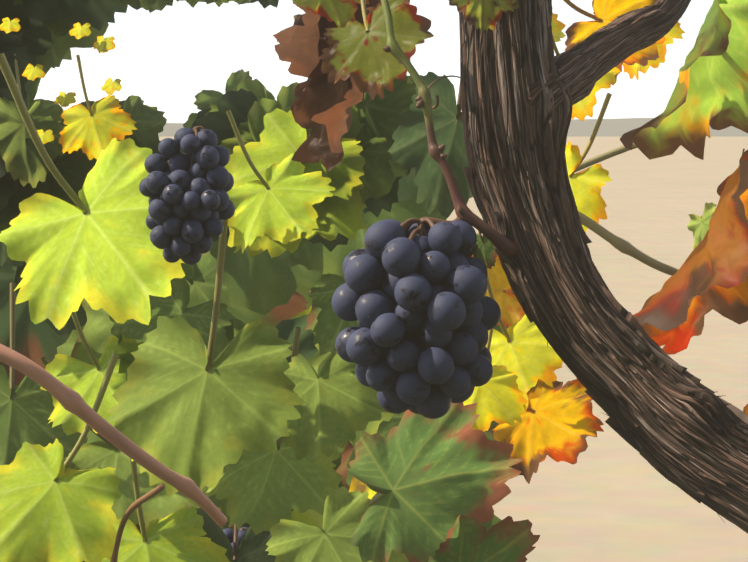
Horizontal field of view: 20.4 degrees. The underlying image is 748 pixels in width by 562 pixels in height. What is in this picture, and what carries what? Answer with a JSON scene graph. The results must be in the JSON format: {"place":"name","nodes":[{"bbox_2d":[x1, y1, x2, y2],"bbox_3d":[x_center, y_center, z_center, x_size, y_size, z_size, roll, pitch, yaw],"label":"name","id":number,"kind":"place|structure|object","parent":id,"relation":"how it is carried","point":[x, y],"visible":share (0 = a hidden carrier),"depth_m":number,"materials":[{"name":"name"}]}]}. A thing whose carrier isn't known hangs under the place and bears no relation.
{"place":"outdoors","nodes":[
{"label":"outdoors","id":0,"kind":"place"},
{"bbox_2d":[34,0,713,122],"label":"sky","id":1,"kind":"structure","parent":0,"point":[164,58],"materials":[{"name":"white"}]},
{"bbox_2d":[158,118,747,136],"bbox_3d":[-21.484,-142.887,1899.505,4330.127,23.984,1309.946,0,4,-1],"label":"ridge","id":2,"kind":"structure","parent":0,"point":[619,127],"depth_m":2505.48,"materials":[{"name":"grey"}]},
{"bbox_2d":[159,137,747,561],"bbox_3d":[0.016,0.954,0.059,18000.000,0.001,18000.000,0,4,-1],"label":"ground","id":3,"kind":"structure","parent":0,"point":[611,495],"depth_m":6.64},
{"bbox_2d":[0,0,747,561],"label":"vine","id":4,"kind":"object","parent":3,"relation":"on","point":[344,162],"depth_m":1.35,"materials":[{"name":"green plant"}]},
{"bbox_2d":[166,126,204,236],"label":"cluster stems","id":5,"kind":"object","parent":4,"relation":"hanging from","point":[195,129],"visible":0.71,"depth_m":1.27,"materials":[{"name":"plant"}]},
{"bbox_2d":[139,178,155,196],"bbox_3d":[-0.138,-0.057,1.270,0.012,0.012,0.012,-7,3,11],"label":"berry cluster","id":6,"kind":"object","parent":5,"relation":"attached to","point":[144,191],"visible":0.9,"depth_m":1.27,"materials":[{"name":"food"}]},
{"bbox_2d":[146,215,158,229],"bbox_3d":[-0.135,-0.037,1.279,0.011,0.011,0.011,-19,2,8],"label":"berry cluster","id":7,"kind":"object","parent":5,"relation":"attached to","point":[151,224],"visible":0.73,"depth_m":1.27,"materials":[{"name":"food"}]},
{"bbox_2d":[148,193,160,203],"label":"grape","id":8,"kind":"object","parent":5,"relation":"attached to","point":[152,198],"visible":0.33,"depth_m":1.27,"materials":[{"name":"food"}]},
{"bbox_2d":[144,154,166,173],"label":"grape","id":9,"kind":"object","parent":5,"relation":"attached to","point":[154,162],"visible":0.92,"depth_m":1.27,"materials":[{"name":"food"}]},
{"bbox_2d":[145,171,168,193],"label":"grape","id":10,"kind":"object","parent":5,"relation":"attached to","point":[156,182],"visible":1,"depth_m":1.25,"materials":[{"name":"food"}]},
{"bbox_2d":[148,198,170,220],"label":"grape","id":11,"kind":"object","parent":5,"relation":"attached to","point":[159,209],"visible":1,"depth_m":1.25,"materials":[{"name":"food"}]},
{"bbox_2d":[150,225,172,247],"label":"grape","id":12,"kind":"object","parent":5,"relation":"attached to","point":[160,237],"visible":1,"depth_m":1.26,"materials":[{"name":"blue food"}]},
{"bbox_2d":[154,211,171,224],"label":"grape","id":13,"kind":"object","parent":5,"relation":"attached to","point":[159,222],"visible":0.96,"depth_m":1.27,"materials":[{"name":"food"}]},
{"bbox_2d":[158,138,177,156],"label":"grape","id":14,"kind":"object","parent":5,"relation":"attached to","point":[167,147],"visible":1,"depth_m":1.26,"materials":[{"name":"blue food"}]},
{"bbox_2d":[163,244,179,262],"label":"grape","id":15,"kind":"object","parent":5,"relation":"attached to","point":[169,255],"visible":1,"depth_m":1.27,"materials":[{"name":"food"}]},
{"bbox_2d":[162,184,182,203],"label":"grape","id":16,"kind":"object","parent":5,"relation":"attached to","point":[172,193],"visible":1,"depth_m":1.25,"materials":[{"name":"food"}]},
{"bbox_2d":[163,216,182,234],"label":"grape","id":17,"kind":"object","parent":5,"relation":"attached to","point":[172,225],"visible":1,"depth_m":1.26,"materials":[{"name":"food"}]},
{"bbox_2d":[168,170,190,190],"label":"grape","id":18,"kind":"object","parent":5,"relation":"attached to","point":[181,179],"visible":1,"depth_m":1.26,"materials":[{"name":"food"}]},
{"bbox_2d":[169,153,189,171],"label":"grape","id":19,"kind":"object","parent":5,"relation":"attached to","point":[179,161],"visible":1,"depth_m":1.27,"materials":[{"name":"food"}]},
{"bbox_2d":[172,201,189,217],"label":"grape","id":20,"kind":"object","parent":5,"relation":"attached to","point":[179,210],"visible":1,"depth_m":1.26,"materials":[{"name":"food"}]},
{"bbox_2d":[171,235,191,255],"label":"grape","id":21,"kind":"object","parent":5,"relation":"attached to","point":[180,246],"visible":1,"depth_m":1.26,"materials":[{"name":"food"}]},
{"bbox_2d":[174,127,194,149],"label":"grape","id":22,"kind":"object","parent":5,"relation":"attached to","point":[180,134],"visible":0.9,"depth_m":1.27,"materials":[{"name":"blue food"}]},
{"bbox_2d":[179,213,193,224],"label":"grape","id":23,"kind":"object","parent":5,"relation":"attached to","point":[185,219],"visible":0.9,"depth_m":1.26,"materials":[{"name":"food"}]},
{"bbox_2d":[180,134,200,153],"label":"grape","id":24,"kind":"object","parent":5,"relation":"attached to","point":[190,143],"visible":1,"depth_m":1.26,"materials":[{"name":"food"}]},
{"bbox_2d":[180,247,201,264],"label":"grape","id":25,"kind":"object","parent":5,"relation":"attached to","point":[192,257],"visible":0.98,"depth_m":1.27,"materials":[{"name":"food"}]},
{"bbox_2d":[181,191,200,209],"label":"grape","id":26,"kind":"object","parent":5,"relation":"attached to","point":[190,200],"visible":1,"depth_m":1.25,"materials":[{"name":"food"}]},
{"bbox_2d":[181,219,203,242],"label":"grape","id":27,"kind":"object","parent":5,"relation":"attached to","point":[192,230],"visible":1,"depth_m":1.25,"materials":[{"name":"food"}]},
{"bbox_2d":[188,152,196,162],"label":"grape","id":28,"kind":"object","parent":5,"relation":"attached to","point":[192,157],"visible":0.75,"depth_m":1.27,"materials":[{"name":"food"}]},
{"bbox_2d":[190,163,207,178],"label":"grape","id":29,"kind":"object","parent":5,"relation":"attached to","point":[197,170],"visible":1,"depth_m":1.26,"materials":[{"name":"food"}]},
{"bbox_2d":[189,178,210,196],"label":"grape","id":30,"kind":"object","parent":5,"relation":"attached to","point":[199,186],"visible":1,"depth_m":1.26,"materials":[{"name":"food"}]},
{"bbox_2d":[190,203,210,221],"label":"grape","id":31,"kind":"object","parent":5,"relation":"attached to","point":[200,213],"visible":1,"depth_m":1.26,"materials":[{"name":"food"}]},
{"bbox_2d":[191,233,212,253],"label":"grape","id":32,"kind":"object","parent":5,"relation":"attached to","point":[204,244],"visible":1,"depth_m":1.26,"materials":[{"name":"blue food"}]},
{"bbox_2d":[196,145,218,168],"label":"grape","id":33,"kind":"object","parent":5,"relation":"attached to","point":[207,156],"visible":1,"depth_m":1.25,"materials":[{"name":"blue food"}]},
{"bbox_2d":[198,129,217,147],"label":"grape","id":34,"kind":"object","parent":5,"relation":"attached to","point":[207,136],"visible":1,"depth_m":1.26,"materials":[{"name":"blue food"}]},
{"bbox_2d":[200,190,219,210],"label":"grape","id":35,"kind":"object","parent":5,"relation":"attached to","point":[210,200],"visible":1,"depth_m":1.25,"materials":[{"name":"food"}]},
{"bbox_2d":[203,218,223,236],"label":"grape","id":36,"kind":"object","parent":5,"relation":"attached to","point":[213,227],"visible":1,"depth_m":1.26,"materials":[{"name":"food"}]},
{"bbox_2d":[209,210,218,218],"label":"grape","id":37,"kind":"object","parent":5,"relation":"attached to","point":[214,214],"visible":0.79,"depth_m":1.27,"materials":[{"name":"food"}]},
{"bbox_2d":[206,165,229,188],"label":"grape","id":38,"kind":"object","parent":5,"relation":"attached to","point":[217,176],"visible":1,"depth_m":1.26,"materials":[{"name":"food"}]},
{"bbox_2d":[211,188,229,210],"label":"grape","id":39,"kind":"object","parent":5,"relation":"attached to","point":[224,199],"visible":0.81,"depth_m":1.26,"materials":[{"name":"food"}]},
{"bbox_2d":[215,146,229,166],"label":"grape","id":40,"kind":"object","parent":5,"relation":"attached to","point":[224,155],"visible":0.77,"depth_m":1.27,"materials":[{"name":"food"}]},
{"bbox_2d":[219,200,234,219],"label":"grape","id":41,"kind":"object","parent":5,"relation":"attached to","point":[228,212],"visible":0.65,"depth_m":1.28,"materials":[{"name":"food"}]},
{"bbox_2d":[222,173,233,191],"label":"grape","id":42,"kind":"object","parent":5,"relation":"attached to","point":[228,187],"visible":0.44,"depth_m":1.28,"materials":[{"name":"food"}]},
{"bbox_2d":[0,0,710,561],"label":"vine stems","id":43,"kind":"object","parent":4,"relation":"attached to","point":[68,398],"visible":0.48,"depth_m":1.18,"materials":[{"name":"brown plant"}]},
{"bbox_2d":[381,0,518,257],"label":"vine shoot","id":44,"kind":"object","parent":4,"relation":"attached to","point":[497,239],"visible":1,"depth_m":0.82,"materials":[{"name":"brown plant"}]},
{"bbox_2d":[379,217,460,373],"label":"cluster stems","id":45,"kind":"object","parent":44,"relation":"attached to","point":[422,223],"visible":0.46,"depth_m":0.82,"materials":[{"name":"brown plant"}]},
{"bbox_2d":[335,327,359,362],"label":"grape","id":46,"kind":"object","parent":45,"relation":"attached to","point":[343,336],"visible":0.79,"depth_m":0.82,"materials":[{"name":"food"}]},
{"bbox_2d":[332,283,363,320],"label":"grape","id":47,"kind":"object","parent":45,"relation":"attached to","point":[345,297],"visible":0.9,"depth_m":0.81,"materials":[{"name":"blue food"}]},
{"bbox_2d":[342,249,366,272],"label":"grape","id":48,"kind":"object","parent":45,"relation":"attached to","point":[351,255],"visible":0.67,"depth_m":0.82,"materials":[{"name":"food"}]},
{"bbox_2d":[357,320,364,327],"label":"grape","id":49,"kind":"object","parent":45,"relation":"attached to","point":[359,324],"visible":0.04,"depth_m":0.82,"materials":[{"name":"blue food"}]},
{"bbox_2d":[344,254,383,292],"bbox_3d":[-0.004,-0.003,0.812,0.016,0.015,0.015,-39,21,-21],"label":"grape","id":50,"kind":"object","parent":45,"relation":"attached to","point":[363,273],"visible":1,"depth_m":0.81,"materials":[{"name":"food"}]},
{"bbox_2d":[346,327,384,364],"bbox_3d":[-0.003,0.025,0.807,0.015,0.014,0.016,4,34,44],"label":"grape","id":51,"kind":"object","parent":45,"relation":"attached to","point":[363,347],"visible":1,"depth_m":0.80,"materials":[{"name":"food"}]},
{"bbox_2d":[355,357,382,386],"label":"grape","id":52,"kind":"object","parent":45,"relation":"attached to","point":[360,371],"visible":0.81,"depth_m":0.82,"materials":[{"name":"food"}]},
{"bbox_2d":[355,290,393,327],"bbox_3d":[0.000,0.011,0.809,0.015,0.015,0.015,1,21,18],"label":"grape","id":53,"kind":"object","parent":45,"relation":"attached to","point":[371,306],"visible":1,"depth_m":0.80,"materials":[{"name":"blue food"}]},
{"bbox_2d":[374,284,383,291],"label":"grape","id":54,"kind":"object","parent":45,"relation":"attached to","point":[379,287],"visible":0.02,"depth_m":0.83,"materials":[{"name":"blue food"}]},
{"bbox_2d":[366,359,397,391],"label":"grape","id":55,"kind":"object","parent":45,"relation":"attached to","point":[381,375],"visible":1,"depth_m":0.81,"materials":[{"name":"food"}]},
{"bbox_2d":[364,220,405,260],"bbox_3d":[0.004,-0.016,0.813,0.017,0.016,0.016,-38,16,-16],"label":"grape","id":56,"kind":"object","parent":45,"relation":"attached to","point":[379,236],"visible":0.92,"depth_m":0.81,"materials":[{"name":"food"}]},
{"bbox_2d":[370,313,404,346],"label":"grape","id":57,"kind":"object","parent":45,"relation":"attached to","point":[387,329],"visible":1,"depth_m":0.79,"materials":[{"name":"food"}]},
{"bbox_2d":[376,374,411,413],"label":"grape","id":58,"kind":"object","parent":45,"relation":"attached to","point":[390,401],"visible":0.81,"depth_m":0.81,"materials":[{"name":"food"}]},
{"bbox_2d":[385,219,407,237],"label":"grape","id":59,"kind":"object","parent":45,"relation":"attached to","point":[399,222],"visible":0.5,"depth_m":0.82,"materials":[{"name":"food"}]},
{"bbox_2d":[382,271,413,302],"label":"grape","id":60,"kind":"object","parent":45,"relation":"attached to","point":[389,282],"visible":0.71,"depth_m":0.81,"materials":[{"name":"food"}]},
{"bbox_2d":[385,332,411,351],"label":"grape","id":61,"kind":"object","parent":45,"relation":"attached to","point":[407,335],"visible":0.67,"depth_m":0.81,"materials":[{"name":"food"}]},
{"bbox_2d":[382,237,420,277],"bbox_3d":[0.010,-0.009,0.801,0.015,0.015,0.016,2,35,23],"label":"grape","id":62,"kind":"object","parent":45,"relation":"attached to","point":[401,256],"visible":1,"depth_m":0.80,"materials":[{"name":"blue food"}]},
{"bbox_2d":[386,338,420,371],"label":"grape","id":63,"kind":"object","parent":45,"relation":"attached to","point":[403,355],"visible":1,"depth_m":0.80,"materials":[{"name":"purple food"}]},
{"bbox_2d":[393,304,424,332],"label":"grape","id":64,"kind":"object","parent":45,"relation":"attached to","point":[413,321],"visible":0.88,"depth_m":0.80,"materials":[{"name":"blue food"}]},
{"bbox_2d":[394,273,431,311],"bbox_3d":[0.015,0.004,0.797,0.014,0.014,0.015,1,31,6],"label":"grape","id":65,"kind":"object","parent":45,"relation":"attached to","point":[412,292],"visible":1,"depth_m":0.79,"materials":[{"name":"food"}]},
{"bbox_2d":[395,368,430,404],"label":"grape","id":66,"kind":"object","parent":45,"relation":"attached to","point":[412,386],"visible":1,"depth_m":0.80,"materials":[{"name":"food"}]},
{"bbox_2d":[409,405,419,413],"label":"grape","id":67,"kind":"object","parent":45,"relation":"attached to","point":[412,408],"visible":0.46,"depth_m":0.83,"materials":[{"name":"food"}]},
{"bbox_2d":[408,223,429,237],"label":"grape","id":68,"kind":"object","parent":45,"relation":"attached to","point":[413,227],"visible":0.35,"depth_m":0.82,"materials":[{"name":"food"}]},
{"bbox_2d":[414,341,423,368],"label":"grape","id":69,"kind":"object","parent":45,"relation":"attached to","point":[420,345],"visible":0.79,"depth_m":0.81,"materials":[{"name":"purple food"}]},
{"bbox_2d":[414,310,427,343],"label":"grape","id":70,"kind":"object","parent":45,"relation":"attached to","point":[417,335],"visible":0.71,"depth_m":0.81,"materials":[{"name":"food"}]},
{"bbox_2d":[413,235,432,258],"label":"grape","id":71,"kind":"object","parent":45,"relation":"attached to","point":[422,243],"visible":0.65,"depth_m":0.81,"materials":[{"name":"blue food"}]},
{"bbox_2d":[415,384,451,418],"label":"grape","id":72,"kind":"object","parent":45,"relation":"attached to","point":[436,403],"visible":0.79,"depth_m":0.81,"materials":[{"name":"food"}]},
{"bbox_2d":[418,251,450,283],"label":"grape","id":73,"kind":"object","parent":45,"relation":"attached to","point":[434,267],"visible":1,"depth_m":0.80,"materials":[{"name":"food"}]},
{"bbox_2d":[417,347,453,384],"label":"grape","id":74,"kind":"object","parent":45,"relation":"attached to","point":[435,365],"visible":1,"depth_m":0.80,"materials":[{"name":"purple food"}]},
{"bbox_2d":[423,282,447,311],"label":"grape","id":75,"kind":"object","parent":45,"relation":"attached to","point":[436,288],"visible":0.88,"depth_m":0.80,"materials":[{"name":"blue food"}]},
{"bbox_2d":[420,318,452,347],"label":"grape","id":76,"kind":"object","parent":45,"relation":"attached to","point":[431,335],"visible":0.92,"depth_m":0.80,"materials":[{"name":"blue food"}]},
{"bbox_2d":[428,221,461,255],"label":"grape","id":77,"kind":"object","parent":45,"relation":"attached to","point":[445,238],"visible":1,"depth_m":0.80,"materials":[{"name":"food"}]},
{"bbox_2d":[427,291,465,330],"bbox_3d":[0.028,0.012,0.795,0.015,0.015,0.016,-1,31,-16],"label":"grape","id":78,"kind":"object","parent":45,"relation":"attached to","point":[446,310],"visible":1,"depth_m":0.79,"materials":[{"name":"blue food"}]},
{"bbox_2d":[439,366,470,397],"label":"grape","id":79,"kind":"object","parent":45,"relation":"attached to","point":[457,384],"visible":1,"depth_m":0.81,"materials":[{"name":"purple food"}]},
{"bbox_2d":[442,252,468,284],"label":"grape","id":80,"kind":"object","parent":45,"relation":"attached to","point":[456,259],"visible":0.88,"depth_m":0.81,"materials":[{"name":"blue food"}]},
{"bbox_2d":[444,332,477,365],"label":"grape","id":81,"kind":"object","parent":45,"relation":"attached to","point":[461,348],"visible":1,"depth_m":0.81,"materials":[{"name":"purple food"}]},
{"bbox_2d":[450,220,476,254],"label":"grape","id":82,"kind":"object","parent":45,"relation":"attached to","point":[469,236],"visible":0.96,"depth_m":0.82,"materials":[{"name":"food"}]},
{"bbox_2d":[452,365,474,402],"bbox_3d":[0.032,0.041,0.829,0.017,0.015,0.016,33,-6,-17],"label":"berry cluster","id":83,"kind":"object","parent":45,"relation":"attached to","point":[466,396],"visible":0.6,"depth_m":0.82,"materials":[{"name":"food"}]},
{"bbox_2d":[446,265,486,303],"bbox_3d":[0.036,0.001,0.802,0.016,0.015,0.015,25,15,25],"label":"grape","id":84,"kind":"object","parent":45,"relation":"attached to","point":[466,284],"visible":1,"depth_m":0.80,"materials":[{"name":"blue food"}]},
{"bbox_2d":[457,301,482,329],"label":"grape","id":85,"kind":"object","parent":45,"relation":"attached to","point":[473,316],"visible":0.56,"depth_m":0.81,"materials":[{"name":"food"}]},
{"bbox_2d":[452,321,487,352],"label":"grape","id":86,"kind":"object","parent":45,"relation":"attached to","point":[478,333],"visible":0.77,"depth_m":0.82,"materials":[{"name":"blue food"}]},
{"bbox_2d":[459,353,492,386],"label":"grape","id":87,"kind":"object","parent":45,"relation":"attached to","point":[479,369],"visible":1,"depth_m":0.81,"materials":[{"name":"purple food"}]},
{"bbox_2d":[466,257,487,278],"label":"grape","id":88,"kind":"object","parent":45,"relation":"attached to","point":[477,263],"visible":0.31,"depth_m":0.82,"materials":[{"name":"blue food"}]},
{"bbox_2d":[478,347,491,362],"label":"grape","id":89,"kind":"object","parent":45,"relation":"attached to","point":[485,351],"visible":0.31,"depth_m":0.83,"materials":[{"name":"food"}]},
{"bbox_2d":[480,296,500,330],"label":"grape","id":90,"kind":"object","parent":45,"relation":"attached to","point":[491,317],"visible":0.5,"depth_m":0.83,"materials":[{"name":"blue food"}]},
{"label":"cluster stems","id":91,"kind":"object","parent":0,"visible":0},
{"bbox_2d":[223,528,233,542],"bbox_3d":[-0.143,0.249,2.023,0.016,0.016,0.016,-6,5,-7],"label":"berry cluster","id":92,"kind":"object","parent":91,"relation":"attached to","point":[229,533],"visible":0.35,"depth_m":2.02,"materials":[{"name":"food"}]},
{"bbox_2d":[238,530,245,544],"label":"grape","id":93,"kind":"object","parent":91,"relation":"attached to","point":[241,533],"visible":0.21,"depth_m":2.01,"materials":[{"name":"blue food"}]}
]}

